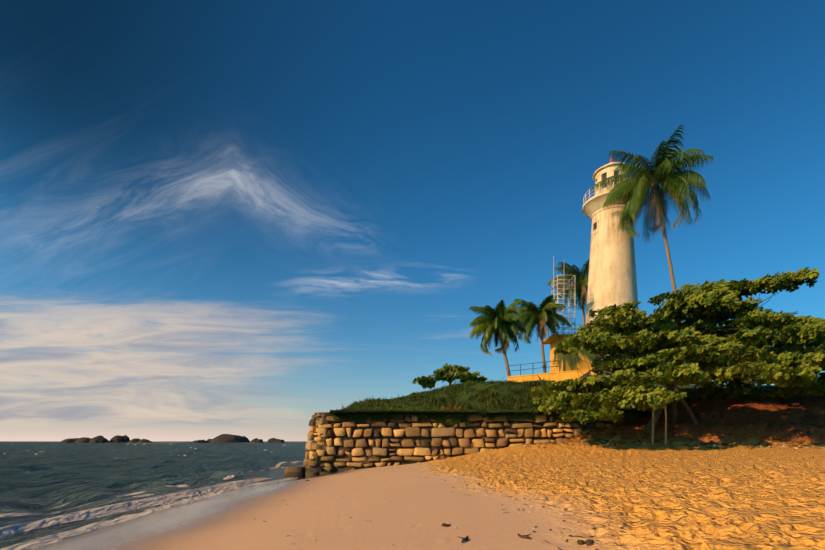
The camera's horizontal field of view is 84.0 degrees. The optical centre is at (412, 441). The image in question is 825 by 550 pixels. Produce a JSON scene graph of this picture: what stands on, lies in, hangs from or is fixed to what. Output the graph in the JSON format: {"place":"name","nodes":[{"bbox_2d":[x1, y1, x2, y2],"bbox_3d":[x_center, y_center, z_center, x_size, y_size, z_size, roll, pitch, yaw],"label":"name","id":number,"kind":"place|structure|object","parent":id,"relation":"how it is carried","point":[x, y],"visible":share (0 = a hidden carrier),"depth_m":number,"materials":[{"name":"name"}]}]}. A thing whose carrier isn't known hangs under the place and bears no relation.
{"place":"outdoors","nodes":[
{"label":"outdoors","id":0,"kind":"place"},
{"bbox_2d":[0,441,309,549],"bbox_3d":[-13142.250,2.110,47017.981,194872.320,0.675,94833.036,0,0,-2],"label":"sea","id":1,"kind":"structure","parent":0,"point":[51,492],"depth_m":25.64,"materials":[{"name":"teal liquid"}]},
{"bbox_2d":[60,435,151,442],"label":"rocks","id":2,"kind":"object","parent":1,"relation":"in","point":[114,439],"visible":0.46,"depth_m":651.05,"materials":[{"name":"grey stone"}]},
{"bbox_2d":[191,439,211,442],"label":"islet rocks","id":3,"kind":"object","parent":1,"relation":"on","point":[202,441],"visible":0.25,"depth_m":687.71,"materials":[{"name":"grey stone"}]},
{"bbox_2d":[210,434,249,442],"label":"rock","id":4,"kind":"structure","parent":1,"relation":"in","point":[226,438],"depth_m":692.74,"materials":[{"name":"stone"}]},
{"bbox_2d":[250,438,284,442],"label":"rocks","id":5,"kind":"object","parent":1,"relation":"in","point":[271,440],"visible":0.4,"depth_m":753.83,"materials":[{"name":"grey stone"}]},
{"bbox_2d":[0,0,824,440],"label":"sky","id":6,"kind":"structure","parent":0,"point":[251,219],"materials":[{"name":"blue"}]},
{"bbox_2d":[30,386,824,549],"bbox_3d":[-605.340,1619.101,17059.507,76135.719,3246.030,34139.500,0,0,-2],"label":"beach sand","id":7,"kind":"structure","parent":0,"point":[405,508],"depth_m":9.00,"materials":[{"name":"beige sand"}]},
{"bbox_2d":[295,480,594,545],"bbox_3d":[-1.271,1.327,11.180,1.666,0.811,17.366,0,0,-26],"label":"beach flotsam","id":8,"kind":"object","parent":7,"relation":"on","point":[588,542],"visible":0.88,"depth_m":5.45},
{"bbox_2d":[284,413,627,477],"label":"rampart wall","id":9,"kind":"structure","parent":7,"relation":"on","point":[333,446],"depth_m":27.71,"materials":[{"name":"stone"}]},
{"bbox_2d":[332,412,651,426],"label":"grass","id":10,"kind":"structure","parent":9,"relation":"on","point":[442,417],"depth_m":27.84,"materials":[{"name":"green plant"}]},
{"bbox_2d":[255,403,822,549],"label":"beach wrack crumbs","id":11,"kind":"object","parent":7,"relation":"on","point":[531,497],"visible":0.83,"depth_m":8.09,"materials":[{"name":"brown plant"}]},
{"bbox_2d":[651,384,666,443],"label":"young tree stems","id":12,"kind":"object","parent":7,"relation":"on","point":[665,423],"visible":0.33,"depth_m":24.32,"materials":[{"name":"plant"}]},
{"bbox_2d":[524,400,824,450],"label":"leaf litter","id":13,"kind":"object","parent":7,"relation":"on","point":[703,443],"visible":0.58,"depth_m":25.24,"materials":[{"name":"brown plant"}]},
{"bbox_2d":[524,440,824,448],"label":"bank pebbles","id":14,"kind":"object","parent":7,"relation":"on","point":[631,441],"visible":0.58,"depth_m":23.75,"materials":[{"name":"brown stone"}]},
{"bbox_2d":[530,267,824,433],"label":"tree foliage","id":15,"kind":"object","parent":7,"relation":"on","point":[744,350],"visible":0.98,"depth_m":22.17,"materials":[{"name":"green plant"}]},
{"bbox_2d":[321,384,799,412],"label":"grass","id":16,"kind":"structure","parent":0,"point":[509,390],"depth_m":31.80,"materials":[{"name":"green plant"}]},
{"bbox_2d":[412,363,487,389],"bbox_3d":[3.499,-5.523,40.627,6.331,3.293,4.463,0,0,-24],"label":"bush","id":17,"kind":"object","parent":16,"relation":"on","point":[447,372],"visible":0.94,"depth_m":40.45,"materials":[{"name":"green plant"}]},
{"bbox_2d":[469,300,527,376],"bbox_3d":[7.583,-8.251,40.297,5.326,8.140,5.308,0,0,-2],"label":"palm tree","id":18,"kind":"object","parent":16,"relation":"on","point":[501,321],"visible":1,"depth_m":39.63,"materials":[{"name":"green plant"}]},
{"bbox_2d":[329,375,670,413],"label":"rampart grass","id":19,"kind":"structure","parent":16,"relation":"on","point":[501,402],"depth_m":30.36,"materials":[{"name":"green plant"}]},
{"bbox_2d":[514,294,570,372],"bbox_3d":[12.691,-9.377,46.173,5.403,10.349,5.549,0,0,37],"label":"palm tree","id":20,"kind":"object","parent":16,"relation":"on","point":[531,316],"visible":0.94,"depth_m":45.66,"materials":[{"name":"green plant"}]},
{"bbox_2d":[507,334,597,381],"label":"building","id":21,"kind":"structure","parent":16,"relation":"on","point":[568,368],"depth_m":47.96,"materials":[{"name":"yellow paint"}]},
{"bbox_2d":[508,324,578,375],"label":"compound railings","id":22,"kind":"object","parent":21,"relation":"on","point":[562,329],"visible":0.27,"depth_m":39.62,"materials":[{"name":"grey metal"}]},
{"bbox_2d":[547,258,589,326],"bbox_3d":[22.067,-14.275,60.805,8.034,20.119,7.959,0,0,-2],"label":"palm tree","id":23,"kind":"object","parent":16,"relation":"on","point":[580,286],"visible":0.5,"depth_m":60.01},
{"bbox_2d":[582,162,638,362],"bbox_3d":[22.015,-17.445,50.630,6.900,26.650,6.900,0,0,-2],"label":"lighthouse","id":24,"kind":"object","parent":16,"relation":"on","point":[612,279],"visible":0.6,"depth_m":48.76,"materials":[{"name":"paint"}]},
{"bbox_2d":[583,179,629,204],"bbox_3d":[22.015,-26.808,50.630,5.916,1.077,5.920,0,0,-2],"label":"balcony railing","id":25,"kind":"object","parent":24,"relation":"attached to","point":[585,195],"visible":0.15,"depth_m":49.75,"materials":[{"name":"white metal"}]},
{"bbox_2d":[589,171,625,316],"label":"lighthouse windows","id":26,"kind":"structure","parent":24,"relation":"attached to","point":[604,177],"depth_m":49.72,"materials":[{"name":"black glass"}]},
{"bbox_2d":[591,126,714,290],"bbox_3d":[23.331,-16.113,44.047,10.507,23.839,10.968,0,0,-2],"label":"palm tree","id":27,"kind":"object","parent":16,"relation":"on","point":[673,182],"visible":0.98,"depth_m":42.71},
{"bbox_2d":[551,256,575,333],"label":"scaffold tower","id":28,"kind":"structure","parent":0,"point":[564,286],"depth_m":48.05,"materials":[{"name":"grey metal"}]}
]}

